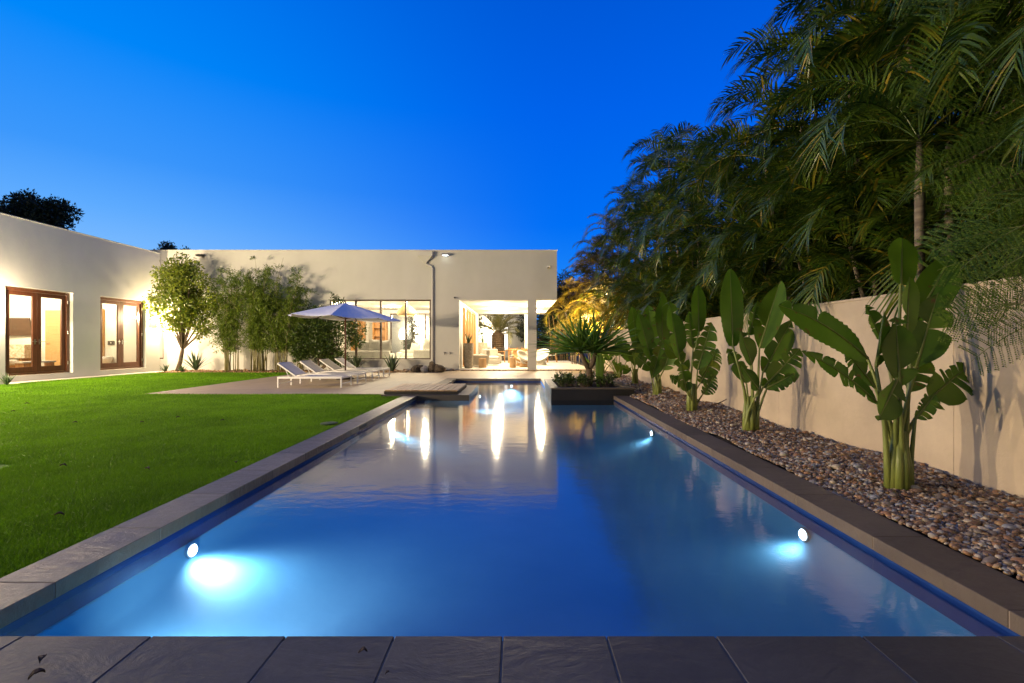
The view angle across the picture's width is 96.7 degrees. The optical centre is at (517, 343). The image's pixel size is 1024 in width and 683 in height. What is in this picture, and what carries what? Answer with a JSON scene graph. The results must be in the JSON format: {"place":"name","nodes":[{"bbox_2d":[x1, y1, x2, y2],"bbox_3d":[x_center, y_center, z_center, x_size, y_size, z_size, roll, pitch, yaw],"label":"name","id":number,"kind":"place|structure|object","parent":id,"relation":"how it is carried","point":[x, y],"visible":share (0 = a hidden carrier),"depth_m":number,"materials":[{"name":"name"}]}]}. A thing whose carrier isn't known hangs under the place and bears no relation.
{"place":"outdoors","nodes":[
{"label":"outdoors","id":0,"kind":"place"},
{"bbox_2d":[0,212,160,383],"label":"house wing","id":1,"kind":"structure","parent":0,"point":[79,281],"depth_m":15.07,"materials":[{"name":"white paint"}]},
{"bbox_2d":[9,345,30,366],"bbox_3d":[-16.850,0.480,15.050,1.500,0.900,0.400,0,0,0],"label":"console","id":2,"kind":"object","parent":1,"relation":"on","point":[22,352],"visible":0.49,"depth_m":14.85,"materials":[{"name":"stone"}]},
{"bbox_2d":[9,318,30,335],"bbox_3d":[-16.755,-0.570,15.199,1.000,0.600,0.160,0,12,-6],"label":"television","id":3,"kind":"object","parent":1,"relation":"attached to","point":[19,326],"visible":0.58,"depth_m":15.14,"materials":[{"name":"metal"}]},
{"bbox_2d":[13,361,55,366],"bbox_3d":[-14.950,0.735,14.100,0.300,0.390,1.000,0,0,0],"label":"bench","id":4,"kind":"object","parent":1,"relation":"on","point":[23,363],"visible":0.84,"depth_m":13.79,"materials":[{"name":"fabric"}]},
{"bbox_2d":[5,286,68,375],"bbox_3d":[-14.494,-0.355,13.710,0.172,2.530,1.900,0,0,0],"label":"french door","id":5,"kind":"structure","parent":1,"relation":"in","point":[36,368],"depth_m":13.72,"materials":[{"name":"brown wood"}]},
{"bbox_2d":[45,310,59,365],"bbox_3d":[-15.410,-0.095,15.239,0.840,2.050,0.118,0,0,0],"label":"interior door","id":6,"kind":"structure","parent":1,"relation":"attached to","point":[52,335],"depth_m":15.24,"materials":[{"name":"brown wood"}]},
{"bbox_2d":[102,309,104,355],"bbox_3d":[-16.750,-0.220,17.900,0.900,2.300,0.120,0,0,0],"label":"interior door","id":7,"kind":"structure","parent":1,"relation":"attached to","point":[103,332],"depth_m":17.90,"materials":[{"name":"brown wood"}]},
{"bbox_2d":[100,297,142,369],"bbox_3d":[-14.494,-0.355,16.600,0.172,2.530,1.880,0,0,0],"label":"french door","id":8,"kind":"structure","parent":1,"relation":"in","point":[120,364],"depth_m":16.63,"materials":[{"name":"brown wood"}]},
{"bbox_2d":[9,371,161,383],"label":"path","id":9,"kind":"structure","parent":0,"point":[83,377],"depth_m":14.73,"materials":[{"name":"beige concrete"}]},
{"bbox_2d":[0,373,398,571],"bbox_3d":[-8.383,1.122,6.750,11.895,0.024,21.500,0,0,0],"label":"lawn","id":10,"kind":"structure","parent":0,"point":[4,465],"depth_m":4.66,"materials":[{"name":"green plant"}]},
{"bbox_2d":[0,374,15,384],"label":"plant","id":11,"kind":"object","parent":10,"relation":"on","point":[7,380],"visible":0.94,"depth_m":12.22,"materials":[{"name":"green plant"}]},
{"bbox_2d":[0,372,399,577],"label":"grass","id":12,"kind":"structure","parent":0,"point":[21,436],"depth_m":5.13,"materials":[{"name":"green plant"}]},
{"bbox_2d":[147,371,584,394],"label":"patio","id":13,"kind":"structure","parent":0,"point":[381,384],"depth_m":12.62,"materials":[{"name":"beige concrete"}]},
{"bbox_2d":[277,362,351,387],"bbox_3d":[-5.217,0.789,11.710,1.634,0.623,0.700,0,0,0],"label":"sun lounger","id":14,"kind":"object","parent":13,"relation":"on","point":[295,371],"visible":1,"depth_m":11.48,"materials":[{"name":"white metal"}]},
{"bbox_2d":[300,360,365,383],"bbox_3d":[-5.227,0.789,12.900,1.634,0.623,0.700,0,0,0],"label":"sun lounger","id":15,"kind":"object","parent":13,"relation":"on","point":[316,369],"visible":0.94,"depth_m":12.75,"materials":[{"name":"white metal"}]},
{"bbox_2d":[288,300,400,379],"bbox_3d":[-5.370,-0.125,14.170,3.143,2.450,3.143,0,0,14],"label":"patio umbrella","id":16,"kind":"object","parent":13,"relation":"on","point":[345,311],"visible":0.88,"depth_m":13.60,"materials":[{"name":"fabric"}]},
{"bbox_2d":[319,359,378,379],"bbox_3d":[-5.227,0.789,14.150,1.634,0.623,0.700,0,0,0],"label":"sun lounger","id":17,"kind":"object","parent":13,"relation":"on","point":[333,366],"visible":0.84,"depth_m":13.99,"materials":[{"name":"white metal"}]},
{"bbox_2d":[335,358,389,376],"bbox_3d":[-5.207,0.789,15.270,1.634,0.623,0.700,0,0,0],"label":"sun lounger","id":18,"kind":"object","parent":13,"relation":"on","point":[349,365],"visible":0.89,"depth_m":15.12,"materials":[{"name":"white metal"}]},
{"bbox_2d":[392,314,523,356],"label":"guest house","id":19,"kind":"structure","parent":0,"point":[397,340],"depth_m":38.00,"materials":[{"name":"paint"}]},
{"bbox_2d":[413,326,422,349],"bbox_3d":[-8.350,-0.450,38.100,0.900,2.000,0.100,0,0,0],"label":"window","id":20,"kind":"structure","parent":19,"relation":"in","point":[419,340],"depth_m":38.12,"materials":[{"name":"white glass"}]},
{"bbox_2d":[0,0,953,388],"label":"sky","id":21,"kind":"structure","parent":0,"point":[193,124],"materials":[{"name":"blue"}]},
{"bbox_2d":[0,636,1023,682],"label":"pavement","id":22,"kind":"structure","parent":0,"point":[544,659],"depth_m":1.58,"materials":[{"name":"stone"}]},
{"bbox_2d":[28,668,45,679],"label":"dead leaf","id":23,"kind":"object","parent":22,"relation":"on","point":[35,671],"visible":1,"depth_m":1.49,"materials":[{"name":"brown plant"}]},
{"bbox_2d":[395,348,724,441],"bbox_3d":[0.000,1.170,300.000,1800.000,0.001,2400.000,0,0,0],"label":"ground","id":24,"kind":"structure","parent":0,"point":[594,367],"depth_m":33.66,"materials":[{"name":"soil"}]},
{"bbox_2d":[0,188,85,229],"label":"tree","id":25,"kind":"object","parent":24,"relation":"on","point":[52,211],"visible":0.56,"depth_m":20.26,"materials":[{"name":"green plant"}]},
{"bbox_2d":[153,240,190,249],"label":"tree","id":26,"kind":"object","parent":24,"relation":"on","point":[169,246],"visible":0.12,"depth_m":23.15,"materials":[{"name":"green plant"}]},
{"bbox_2d":[139,251,222,370],"bbox_3d":[-12.769,-1.166,17.387,2.607,4.682,2.399,0,0,37],"label":"leafy tree","id":27,"kind":"object","parent":24,"relation":"on","point":[181,290],"visible":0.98,"depth_m":17.28,"materials":[{"name":"green plant"}]},
{"bbox_2d":[0,396,416,628],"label":"pool coping","id":28,"kind":"object","parent":24,"relation":"on","point":[24,591],"visible":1,"depth_m":2.71,"materials":[{"name":"grey stone"}]},
{"bbox_2d":[282,292,367,369],"bbox_3d":[-7.616,-0.427,17.867,3.457,3.212,1.600,0,0,0],"label":"broad shrub","id":29,"kind":"object","parent":24,"relation":"on","point":[320,334],"visible":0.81,"depth_m":17.61,"materials":[{"name":"green plant"}]},
{"bbox_2d":[156,369,580,372],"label":"mulch","id":30,"kind":"object","parent":24,"relation":"on","point":[306,371],"visible":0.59,"depth_m":17.76,"materials":[{"name":"brown soil"}]},
{"bbox_2d":[179,350,211,369],"bbox_3d":[-12.457,0.590,17.612,1.032,0.876,1.311,0,0,40],"label":"agave","id":31,"kind":"object","parent":30,"relation":"on","point":[195,364],"visible":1,"depth_m":17.52,"materials":[{"name":"green plant"}]},
{"bbox_2d":[202,266,256,371],"bbox_3d":[-11.274,-0.995,17.760,1.895,4.231,1.474,0,0,37],"label":"bamboo clump","id":32,"kind":"object","parent":30,"relation":"on","point":[227,325],"visible":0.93,"depth_m":17.57,"materials":[{"name":"green plant"}]},
{"bbox_2d":[232,255,283,371],"bbox_3d":[-10.051,-1.219,17.740,2.064,4.679,1.444,0,0,0],"label":"bamboo clump","id":33,"kind":"object","parent":30,"relation":"on","point":[255,330],"visible":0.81,"depth_m":17.54,"materials":[{"name":"green plant"}]},
{"bbox_2d":[250,266,303,370],"bbox_3d":[-9.260,-1.012,17.797,2.003,4.265,1.330,0,0,-8],"label":"bamboo clump","id":34,"kind":"object","parent":30,"relation":"on","point":[278,327],"visible":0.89,"depth_m":17.65,"materials":[{"name":"green plant"}]},
{"bbox_2d":[278,285,318,369],"bbox_3d":[-8.603,-0.609,18.010,1.488,3.460,1.369,0,0,0],"label":"bamboo clump","id":35,"kind":"object","parent":30,"relation":"on","point":[295,321],"visible":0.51,"depth_m":17.80,"materials":[{"name":"green plant"}]},
{"bbox_2d":[347,354,362,367],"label":"agave","id":36,"kind":"object","parent":30,"relation":"on","point":[355,362],"visible":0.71,"depth_m":17.66,"materials":[{"name":"green plant"}]},
{"bbox_2d":[384,354,400,370],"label":"agave","id":37,"kind":"object","parent":30,"relation":"on","point":[392,365],"visible":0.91,"depth_m":17.65,"materials":[{"name":"green plant"}]},
{"bbox_2d":[410,364,422,372],"bbox_3d":[-3.883,0.973,17.551,0.518,0.362,0.351,0,0,0],"label":"rock","id":38,"kind":"object","parent":30,"relation":"on","point":[416,368],"visible":0.83,"depth_m":17.43,"materials":[{"name":"brown stone"}]},
{"bbox_2d":[151,250,593,371],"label":"house","id":39,"kind":"structure","parent":24,"relation":"on","point":[431,283],"depth_m":18.65,"materials":[{"name":"paint"}]},
{"bbox_2d":[351,321,365,350],"bbox_3d":[-9.450,-0.200,26.950,0.750,2.500,0.400,0,0,0],"label":"bookcase","id":40,"kind":"object","parent":39,"relation":"on","point":[363,326],"visible":0.1,"depth_m":27.12,"materials":[{"name":"brown wood"}]},
{"bbox_2d":[343,351,394,357],"bbox_3d":[-6.600,0.655,20.100,2.100,0.690,0.920,0,0,0],"label":"sofa","id":41,"kind":"object","parent":39,"relation":"on","point":[369,354],"visible":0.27,"depth_m":19.64,"materials":[{"name":"fabric"}]},
{"bbox_2d":[357,339,368,350],"bbox_3d":[-6.750,0.100,19.950,0.520,0.520,0.146,15,-9,-11],"label":"cushion","id":42,"kind":"object","parent":41,"relation":"on","point":[366,345],"visible":0.67,"depth_m":19.90,"materials":[{"name":"fabric"}]},
{"bbox_2d":[368,339,379,350],"bbox_3d":[-6.280,0.080,19.950,0.560,0.560,0.157,6,-6,0],"label":"cushion","id":43,"kind":"object","parent":41,"relation":"on","point":[374,345],"visible":0.87,"depth_m":19.89,"materials":[{"name":"fabric"}]},
{"bbox_2d":[382,339,392,350],"bbox_3d":[-5.780,0.100,19.970,0.540,0.540,0.151,-9,-7,6],"label":"cushion","id":44,"kind":"object","parent":41,"relation":"on","point":[386,345],"visible":0.81,"depth_m":19.91,"materials":[{"name":"fabric"}]},
{"bbox_2d":[372,322,387,340],"bbox_3d":[-8.150,-0.200,26.950,0.800,2.500,0.400,0,0,0],"label":"bookcase","id":45,"kind":"object","parent":39,"relation":"on","point":[375,330],"visible":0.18,"depth_m":27.12,"materials":[{"name":"brown wood"}]},
{"bbox_2d":[331,300,430,359],"bbox_3d":[-5.640,-0.562,18.707,4.200,2.475,0.174,0,0,0],"label":"window","id":46,"kind":"structure","parent":39,"relation":"in","point":[380,358],"depth_m":18.70,"materials":[{"name":"brown metal"}]},
{"bbox_2d":[396,350,412,357],"bbox_3d":[-5.200,0.665,24.200,2.300,0.670,0.970,0,0,0],"label":"sofa","id":47,"kind":"object","parent":39,"relation":"on","point":[401,353],"visible":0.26,"depth_m":23.73,"materials":[{"name":"fabric"}]},
{"bbox_2d":[397,302,416,315],"bbox_3d":[-5.129,-1.643,21.000,0.900,0.705,0.900,0,0,0],"label":"pendant lamp","id":48,"kind":"object","parent":39,"relation":"hanging from","point":[411,310],"visible":0.76,"depth_m":20.71,"materials":[{"name":"metal"}]},
{"bbox_2d":[413,350,429,357],"bbox_3d":[-3.750,0.635,20.250,1.600,0.730,0.970,0,0,0],"label":"sofa","id":49,"kind":"object","parent":39,"relation":"on","point":[421,353],"visible":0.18,"depth_m":19.77,"materials":[{"name":"fabric"}]},
{"bbox_2d":[463,343,473,367],"bbox_3d":[-2.120,0.515,19.500,0.449,1.070,0.449,0,0,0],"label":"planter pot","id":50,"kind":"object","parent":39,"relation":"on","point":[468,348],"visible":0.98,"depth_m":19.32,"materials":[{"name":"stone"}]},
{"bbox_2d":[463,306,475,366],"bbox_3d":[-2.545,-0.333,23.075,0.230,2.763,6.430,0,0,0],"label":"curtain","id":51,"kind":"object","parent":39,"relation":"in","point":[469,318],"depth_m":23.61,"materials":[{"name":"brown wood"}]},
{"bbox_2d":[473,349,489,365],"bbox_3d":[-1.794,0.624,20.760,0.915,0.733,1.040,0,0,-15],"label":"armchair","id":52,"kind":"object","parent":39,"relation":"on","point":[485,354],"visible":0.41,"depth_m":20.33,"materials":[{"name":"grey fabric"}]},
{"bbox_2d":[482,349,501,363],"bbox_3d":[-1.355,0.624,22.337,1.040,0.733,0.915,0,0,-8],"label":"armchair","id":53,"kind":"object","parent":39,"relation":"on","point":[495,357],"visible":0.58,"depth_m":21.98,"materials":[{"name":"grey fabric"}]},
{"bbox_2d":[512,349,526,365],"bbox_3d":[0.160,0.645,21.500,0.976,0.811,0.781,0,0,-35],"label":"round chair","id":54,"kind":"object","parent":39,"relation":"on","point":[515,355],"visible":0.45,"depth_m":21.48,"materials":[{"name":"wicker"}]},
{"bbox_2d":[517,350,527,366],"bbox_3d":[0.300,0.675,20.600,0.623,0.749,0.776,0,0,40],"label":"round chair","id":55,"kind":"object","parent":39,"relation":"on","point":[523,356],"visible":0.77,"depth_m":20.47,"materials":[{"name":"fabric"}]},
{"bbox_2d":[537,349,549,364],"bbox_3d":[1.120,0.645,22.400,0.976,0.811,0.781,0,0,40],"label":"round chair","id":56,"kind":"object","parent":39,"relation":"on","point":[541,358],"visible":0.63,"depth_m":22.36,"materials":[{"name":"wicker"}]},
{"bbox_2d":[401,316,420,349],"bbox_3d":[-7.113,-0.427,30.500,1.495,3.255,1.683,0,0,0],"label":"conical shrub","id":57,"kind":"object","parent":24,"relation":"on","point":[411,335],"visible":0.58,"depth_m":30.40,"materials":[{"name":"green plant"}]},
{"bbox_2d":[381,385,477,399],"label":"stone platform","id":58,"kind":"structure","parent":24,"relation":"on","point":[468,392],"depth_m":9.63,"materials":[{"name":"stone"}]},
{"bbox_2d":[384,384,466,393],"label":"wooden platform","id":59,"kind":"structure","parent":58,"relation":"on","point":[429,389],"depth_m":9.99,"materials":[{"name":"brown wood"}]},
{"bbox_2d":[434,364,445,372],"bbox_3d":[-3.003,0.975,17.501,0.398,0.410,0.368,0,0,-41],"label":"rock","id":60,"kind":"object","parent":24,"relation":"on","point":[439,368],"visible":0.89,"depth_m":17.39,"materials":[{"name":"brown stone"}]},
{"bbox_2d":[436,378,540,383],"bbox_3d":[-0.772,1.139,13.230,2.976,0.078,2.740,0,0,0],"label":"pool coping","id":61,"kind":"object","parent":24,"relation":"on","point":[448,381],"visible":0.88,"depth_m":14.29,"materials":[{"name":"brown stone"}]},
{"bbox_2d":[479,314,523,360],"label":"date palm","id":62,"kind":"object","parent":24,"relation":"on","point":[498,328],"visible":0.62,"depth_m":29.64,"materials":[{"name":"green plant"}]},
{"bbox_2d":[0,380,1019,640],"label":"pool basin","id":63,"kind":"object","parent":24,"relation":"in","point":[502,538],"visible":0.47,"depth_m":3.20,"materials":[{"name":"paint"}]},
{"bbox_2d":[184,542,197,558],"bbox_3d":[-2.104,1.335,2.940,0.032,0.100,0.100,0,0,0],"label":"pool light","id":64,"kind":"object","parent":63,"relation":"attached to","point":[191,550],"visible":1,"depth_m":2.92,"materials":[{"name":"glass"}]},
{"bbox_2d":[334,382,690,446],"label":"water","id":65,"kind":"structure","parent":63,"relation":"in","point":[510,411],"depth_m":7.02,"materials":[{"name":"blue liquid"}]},
{"bbox_2d":[798,527,809,541],"bbox_3d":[1.994,1.335,3.180,0.032,0.100,0.100,0,0,0],"label":"pool light","id":66,"kind":"object","parent":63,"relation":"attached to","point":[804,534],"visible":1,"depth_m":3.16,"materials":[{"name":"glass"}]},
{"bbox_2d":[515,314,549,348],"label":"tree","id":67,"kind":"object","parent":24,"relation":"on","point":[522,338],"visible":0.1,"depth_m":36.39,"materials":[{"name":"green plant"}]},
{"bbox_2d":[521,308,570,360],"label":"tree","id":68,"kind":"object","parent":24,"relation":"on","point":[543,326],"visible":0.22,"depth_m":31.16,"materials":[{"name":"green plant"}]},
{"bbox_2d":[546,294,574,360],"bbox_3d":[2.972,-1.051,28.961,4.750,4.308,2.913,0,0,0],"label":"cane clump","id":69,"kind":"object","parent":24,"relation":"on","point":[558,317],"visible":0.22,"depth_m":28.90,"materials":[{"name":"green plant"}]},
{"bbox_2d":[553,269,580,359],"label":"tree","id":70,"kind":"object","parent":24,"relation":"on","point":[559,291],"visible":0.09,"depth_m":32.75,"materials":[{"name":"green plant"}]},
{"bbox_2d":[544,276,598,364],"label":"palm tree","id":71,"kind":"object","parent":24,"relation":"on","point":[571,285],"visible":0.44,"depth_m":23.48,"materials":[{"name":"green plant"}]},
{"bbox_2d":[544,379,634,399],"bbox_3d":[1.585,1.469,10.839,1.780,1.062,2.422,0,0,0],"label":"planter box","id":72,"kind":"object","parent":24,"relation":"on","point":[554,390],"visible":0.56,"depth_m":9.64,"materials":[{"name":"grey stone"}]},
{"bbox_2d":[552,372,574,386],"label":"shrub","id":73,"kind":"object","parent":72,"relation":"in","point":[562,382],"visible":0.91,"depth_m":10.13,"materials":[{"name":"green plant"}]},
{"bbox_2d":[575,374,593,386],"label":"shrub","id":74,"kind":"object","parent":72,"relation":"in","point":[583,379],"visible":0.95,"depth_m":10.12,"materials":[{"name":"green plant"}]},
{"bbox_2d":[526,304,643,386],"bbox_3d":[1.719,0.011,10.722,2.696,2.046,2.915,0,0,-43],"label":"planter palm","id":75,"kind":"object","parent":72,"relation":"on","point":[586,339],"visible":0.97,"depth_m":10.55,"materials":[{"name":"green plant"}]},
{"bbox_2d":[595,374,617,386],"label":"shrub","id":76,"kind":"object","parent":72,"relation":"in","point":[602,383],"visible":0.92,"depth_m":10.27,"materials":[{"name":"green plant"}]},
{"bbox_2d":[557,234,623,361],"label":"palm tree","id":77,"kind":"object","parent":24,"relation":"on","point":[580,271],"visible":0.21,"depth_m":27.01,"materials":[{"name":"green plant"}]},
{"bbox_2d":[560,253,633,326],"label":"palm tree","id":78,"kind":"object","parent":24,"relation":"on","point":[593,261],"visible":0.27,"depth_m":21.94,"materials":[{"name":"green plant"}]},
{"bbox_2d":[564,213,641,329],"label":"palm tree","id":79,"kind":"object","parent":24,"relation":"on","point":[580,264],"visible":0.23,"depth_m":22.77,"materials":[{"name":"green plant"}]},
{"bbox_2d":[568,274,644,336],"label":"palm tree","id":80,"kind":"object","parent":24,"relation":"on","point":[589,297],"visible":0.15,"depth_m":19.60,"materials":[{"name":"green plant"}]},
{"bbox_2d":[566,276,655,356],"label":"palm tree","id":81,"kind":"object","parent":24,"relation":"on","point":[599,303],"visible":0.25,"depth_m":17.03,"materials":[{"name":"green plant"}]},
{"bbox_2d":[577,180,662,328],"bbox_3d":[4.634,-2.720,18.845,4.235,7.845,3.688,0,0,37],"label":"palm tree","id":82,"kind":"object","parent":24,"relation":"on","point":[614,236],"visible":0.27,"depth_m":18.95,"materials":[{"name":"green plant"}]},
{"bbox_2d":[586,150,704,325],"bbox_3d":[4.561,-2.779,16.370,4.288,7.964,4.067,0,0,0],"label":"palm tree","id":83,"kind":"object","parent":24,"relation":"on","point":[656,170],"visible":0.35,"depth_m":16.24,"materials":[{"name":"green plant"}]},
{"bbox_2d":[605,121,740,332],"bbox_3d":[4.584,-2.641,13.877,3.918,7.688,3.948,0,0,0],"label":"palm tree","id":84,"kind":"object","parent":24,"relation":"on","point":[666,140],"visible":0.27,"depth_m":13.85,"materials":[{"name":"green plant"}]},
{"bbox_2d":[617,123,755,331],"bbox_3d":[4.682,-2.062,11.957,4.119,6.531,3.963,0,0,0],"label":"palm tree","id":85,"kind":"object","parent":24,"relation":"on","point":[669,189],"visible":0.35,"depth_m":11.83,"materials":[{"name":"green plant"}]},
{"bbox_2d":[631,151,850,337],"bbox_3d":[4.846,-1.626,10.135,4.418,5.661,4.194,0,0,0],"label":"palm tree","id":86,"kind":"object","parent":24,"relation":"on","point":[683,219],"visible":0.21,"depth_m":10.30,"materials":[{"name":"green plant"}]},
{"bbox_2d":[649,121,850,332],"bbox_3d":[4.770,-1.502,8.847,4.042,5.412,4.233,0,0,0],"label":"palm tree","id":87,"kind":"object","parent":24,"relation":"on","point":[719,212],"visible":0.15,"depth_m":8.87,"materials":[{"name":"green plant"}]},
{"bbox_2d":[582,371,1023,582],"bbox_3d":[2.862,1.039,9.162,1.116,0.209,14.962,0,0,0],"label":"gravel","id":88,"kind":"structure","parent":24,"relation":"on","point":[1001,537],"depth_m":3.40,"materials":[{"name":"grey gravel"}]},
{"bbox_2d":[580,351,614,373],"bbox_3d":[2.900,0.609,15.811,1.482,0.975,0.356,0,0,0],"label":"bird of paradise","id":89,"kind":"object","parent":88,"relation":"on","point":[610,358],"visible":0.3,"depth_m":15.86,"materials":[{"name":"green plant"}]},
{"bbox_2d":[597,343,630,377],"bbox_3d":[3.112,0.486,13.613,1.603,1.222,0.496,0,0,0],"label":"bird of paradise","id":90,"kind":"object","parent":88,"relation":"on","point":[606,357],"visible":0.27,"depth_m":13.63,"materials":[{"name":"green plant"}]},
{"bbox_2d":[613,307,652,383],"bbox_3d":[2.854,0.085,11.216,1.075,2.007,0.472,0,0,0],"label":"bird of paradise","id":91,"kind":"object","parent":88,"relation":"on","point":[632,316],"visible":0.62,"depth_m":11.28,"materials":[{"name":"green plant"}]},
{"bbox_2d":[632,293,675,394],"bbox_3d":[2.838,0.023,9.245,1.071,2.131,0.620,0,0,7],"label":"bird of paradise","id":92,"kind":"object","parent":88,"relation":"on","point":[656,355],"visible":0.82,"depth_m":9.21,"materials":[{"name":"green plant"}]},
{"bbox_2d":[663,285,721,410],"bbox_3d":[2.762,0.083,7.137,0.956,2.016,0.409,0,0,0],"label":"bird of paradise","id":93,"kind":"object","parent":88,"relation":"on","point":[676,346],"visible":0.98,"depth_m":7.13,"materials":[{"name":"green plant"}]},
{"bbox_2d":[719,269,802,430],"bbox_3d":[2.911,0.104,5.399,1.117,1.965,0.411,0,0,-7],"label":"bird of paradise","id":94,"kind":"object","parent":88,"relation":"on","point":[768,313],"visible":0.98,"depth_m":5.41,"materials":[{"name":"green plant"}]},
{"bbox_2d":[650,389,1023,571],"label":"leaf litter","id":95,"kind":"object","parent":88,"relation":"on","point":[1012,497],"visible":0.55,"depth_m":3.35,"materials":[{"name":"brown plant"}]},
{"bbox_2d":[778,238,973,489],"bbox_3d":[2.657,0.143,3.334,1.632,1.930,0.366,0,0,-14],"label":"bird of paradise","id":96,"kind":"object","parent":88,"relation":"on","point":[914,346],"visible":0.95,"depth_m":3.35,"materials":[{"name":"green plant"}]},
{"bbox_2d":[604,277,1023,497],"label":"garden wall","id":97,"kind":"structure","parent":24,"relation":"on","point":[977,437],"depth_m":3.82,"materials":[{"name":"paint"}]},
{"bbox_2d":[678,0,958,326],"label":"palm tree","id":98,"kind":"object","parent":24,"relation":"on","point":[704,142],"visible":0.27,"depth_m":7.71,"materials":[{"name":"green plant"}]},
{"bbox_2d":[614,396,1023,635],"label":"pool coping","id":99,"kind":"object","parent":24,"relation":"on","point":[995,595],"visible":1,"depth_m":2.64,"materials":[{"name":"grey stone"}]},
{"bbox_2d":[699,0,956,336],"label":"palm tree","id":100,"kind":"object","parent":24,"relation":"on","point":[812,253],"visible":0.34,"depth_m":6.85,"materials":[{"name":"green plant"}]},
{"bbox_2d":[724,0,1023,314],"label":"palm tree","id":101,"kind":"object","parent":24,"relation":"on","point":[804,189],"visible":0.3,"depth_m":5.84,"materials":[{"name":"green plant"}]},
{"bbox_2d":[756,0,1023,281],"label":"palm tree","id":102,"kind":"object","parent":24,"relation":"on","point":[919,211],"visible":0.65,"depth_m":4.09,"materials":[{"name":"green plant"}]},
{"bbox_2d":[779,0,1023,352],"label":"palm tree","id":103,"kind":"object","parent":24,"relation":"on","point":[840,34],"visible":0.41,"depth_m":4.91,"materials":[{"name":"green plant"}]},
{"bbox_2d":[789,13,1023,255],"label":"palm tree","id":104,"kind":"object","parent":24,"relation":"on","point":[949,120],"visible":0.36,"depth_m":4.37,"materials":[{"name":"green plant"}]},
{"bbox_2d":[853,0,1023,279],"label":"palm tree","id":105,"kind":"object","parent":24,"relation":"on","point":[883,31],"visible":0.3,"depth_m":4.02,"materials":[{"name":"green plant"}]},
{"bbox_2d":[888,0,1023,375],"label":"feathery tree","id":106,"kind":"object","parent":24,"relation":"on","point":[1014,227],"visible":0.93,"depth_m":2.79,"materials":[{"name":"green plant"}]},
{"bbox_2d":[937,0,1023,374],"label":"palm tree","id":107,"kind":"object","parent":24,"relation":"on","point":[1013,144],"visible":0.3,"depth_m":3.21,"materials":[{"name":"green plant"}]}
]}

